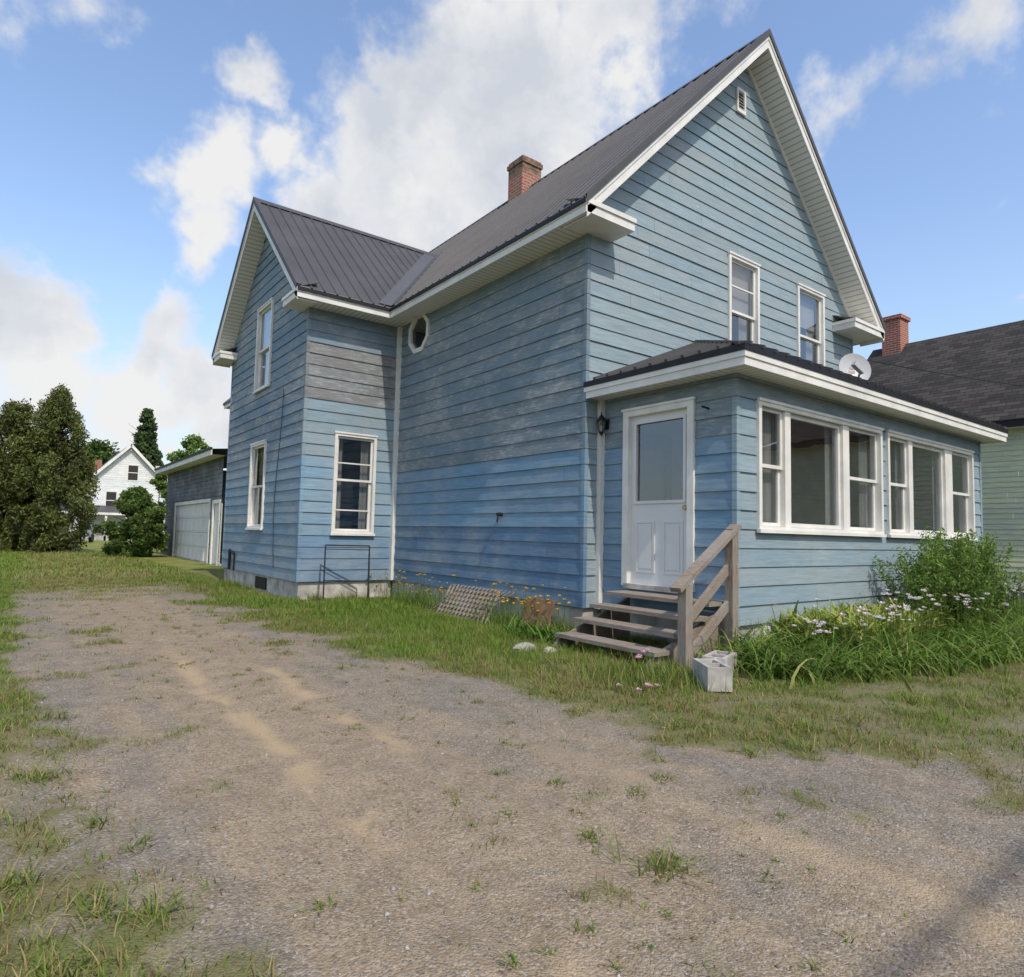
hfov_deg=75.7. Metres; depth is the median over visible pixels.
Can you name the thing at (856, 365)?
satellite dish
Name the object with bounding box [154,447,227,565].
detached garage
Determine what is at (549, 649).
stone
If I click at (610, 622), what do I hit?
wooden steps
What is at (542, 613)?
plywood board
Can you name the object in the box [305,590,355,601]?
tall grass
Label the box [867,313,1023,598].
green house
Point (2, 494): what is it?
cedar tree
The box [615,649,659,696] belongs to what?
pink peony
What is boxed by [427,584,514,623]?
lattice panel
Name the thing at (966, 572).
bush
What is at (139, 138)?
sky
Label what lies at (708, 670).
concrete block
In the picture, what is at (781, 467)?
porch window
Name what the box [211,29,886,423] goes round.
metal roof
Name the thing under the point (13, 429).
cedar tree
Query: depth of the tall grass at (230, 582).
13.92 m
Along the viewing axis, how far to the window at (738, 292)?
10.91 m
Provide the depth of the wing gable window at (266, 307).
14.13 m
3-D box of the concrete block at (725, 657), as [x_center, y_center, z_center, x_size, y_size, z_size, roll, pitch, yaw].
[1.866,1.583,5.912,0.200,0.190,0.400,-1,-5,33]
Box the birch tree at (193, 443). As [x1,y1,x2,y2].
[166,434,209,461]
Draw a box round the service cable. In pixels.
[867,360,1022,385]
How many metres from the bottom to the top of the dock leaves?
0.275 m
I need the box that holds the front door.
[621,396,695,593]
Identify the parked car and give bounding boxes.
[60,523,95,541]
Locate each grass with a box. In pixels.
[0,550,1023,976]
[201,576,252,590]
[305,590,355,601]
[305,595,546,647]
[376,589,593,638]
[546,647,758,714]
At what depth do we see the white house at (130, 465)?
58.10 m
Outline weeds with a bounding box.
[0,599,1023,976]
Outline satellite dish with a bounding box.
[839,353,870,379]
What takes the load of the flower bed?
on the ground at (286, 882)
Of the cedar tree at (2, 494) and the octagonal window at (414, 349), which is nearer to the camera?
the octagonal window at (414, 349)
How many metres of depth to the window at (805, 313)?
12.18 m
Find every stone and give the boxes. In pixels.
[512,642,535,651]
[543,647,556,652]
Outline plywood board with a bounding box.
[521,598,554,632]
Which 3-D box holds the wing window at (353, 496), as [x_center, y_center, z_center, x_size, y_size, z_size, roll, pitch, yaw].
[-3.071,-0.064,12.339,1.420,2.440,0.675,4,-5,-37]
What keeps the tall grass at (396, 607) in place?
on the ground at (286, 882)
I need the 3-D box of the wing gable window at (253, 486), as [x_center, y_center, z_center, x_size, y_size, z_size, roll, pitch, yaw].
[-5.030,-0.038,13.759,0.675,2.380,1.620,4,-5,-37]
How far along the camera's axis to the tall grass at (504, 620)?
9.79 m
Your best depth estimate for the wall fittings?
9.77 m
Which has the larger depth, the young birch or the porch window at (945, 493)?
the young birch
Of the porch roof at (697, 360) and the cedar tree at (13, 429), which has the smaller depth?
the porch roof at (697, 360)
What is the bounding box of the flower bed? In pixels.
[676,583,1023,691]
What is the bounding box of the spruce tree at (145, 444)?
[128,407,163,467]
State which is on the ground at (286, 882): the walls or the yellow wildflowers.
the yellow wildflowers
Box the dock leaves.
[487,613,575,642]
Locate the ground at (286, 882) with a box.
[0,540,1023,976]
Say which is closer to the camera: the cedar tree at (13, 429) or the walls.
the walls
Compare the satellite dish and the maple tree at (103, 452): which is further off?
the maple tree at (103, 452)
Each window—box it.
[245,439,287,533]
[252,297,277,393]
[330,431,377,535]
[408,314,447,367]
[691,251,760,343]
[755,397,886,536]
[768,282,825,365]
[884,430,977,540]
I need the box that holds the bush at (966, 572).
[872,522,1023,633]
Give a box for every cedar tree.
[0,383,100,552]
[0,398,63,551]
[0,451,13,531]
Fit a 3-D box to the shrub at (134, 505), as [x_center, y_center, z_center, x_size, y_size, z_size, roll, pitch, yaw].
[-15.130,1.385,26.613,2.700,3.044,2.787,0,-4,22]
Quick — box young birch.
[142,474,167,548]
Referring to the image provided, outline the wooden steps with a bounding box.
[555,524,741,669]
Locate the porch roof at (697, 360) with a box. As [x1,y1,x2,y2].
[583,340,1007,443]
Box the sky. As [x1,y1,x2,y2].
[0,0,1023,480]
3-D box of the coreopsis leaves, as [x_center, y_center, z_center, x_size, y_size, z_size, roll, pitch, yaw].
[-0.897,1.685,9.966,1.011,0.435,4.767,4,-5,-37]
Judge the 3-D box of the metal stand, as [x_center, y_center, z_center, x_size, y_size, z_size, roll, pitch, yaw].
[-2.845,1.465,11.342,0.792,0.985,0.293,2,-4,-11]
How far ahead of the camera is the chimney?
15.53 m
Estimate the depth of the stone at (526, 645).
6.97 m
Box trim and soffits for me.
[212,36,884,608]
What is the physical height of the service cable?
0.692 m
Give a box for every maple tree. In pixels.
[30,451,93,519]
[83,438,119,490]
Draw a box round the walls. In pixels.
[221,68,982,626]
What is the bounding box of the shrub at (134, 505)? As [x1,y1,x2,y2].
[91,485,169,556]
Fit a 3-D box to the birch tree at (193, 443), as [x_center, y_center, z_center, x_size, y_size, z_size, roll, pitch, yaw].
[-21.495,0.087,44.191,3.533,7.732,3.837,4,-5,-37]
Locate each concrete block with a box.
[693,658,731,691]
[702,650,736,675]
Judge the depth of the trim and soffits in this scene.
11.47 m
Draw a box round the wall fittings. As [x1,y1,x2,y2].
[227,388,709,569]
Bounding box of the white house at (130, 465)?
[61,444,166,540]
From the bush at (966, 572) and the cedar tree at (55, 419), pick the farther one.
the cedar tree at (55, 419)
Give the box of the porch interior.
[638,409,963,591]
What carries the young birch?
on the ground at (286, 882)
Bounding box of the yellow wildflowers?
[369,567,570,630]
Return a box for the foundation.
[224,559,882,645]
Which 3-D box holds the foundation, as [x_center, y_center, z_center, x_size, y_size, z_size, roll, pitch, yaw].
[-1.337,2.241,15.721,9.038,0.521,18.593,4,-5,-37]
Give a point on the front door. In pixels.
(658, 547)
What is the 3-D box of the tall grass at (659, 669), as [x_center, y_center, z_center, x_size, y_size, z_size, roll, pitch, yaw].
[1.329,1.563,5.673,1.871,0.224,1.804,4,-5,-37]
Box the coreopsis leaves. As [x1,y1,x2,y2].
[379,577,566,627]
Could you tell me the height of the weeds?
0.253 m
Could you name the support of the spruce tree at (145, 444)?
on the ground at (286, 882)
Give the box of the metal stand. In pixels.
[322,544,369,599]

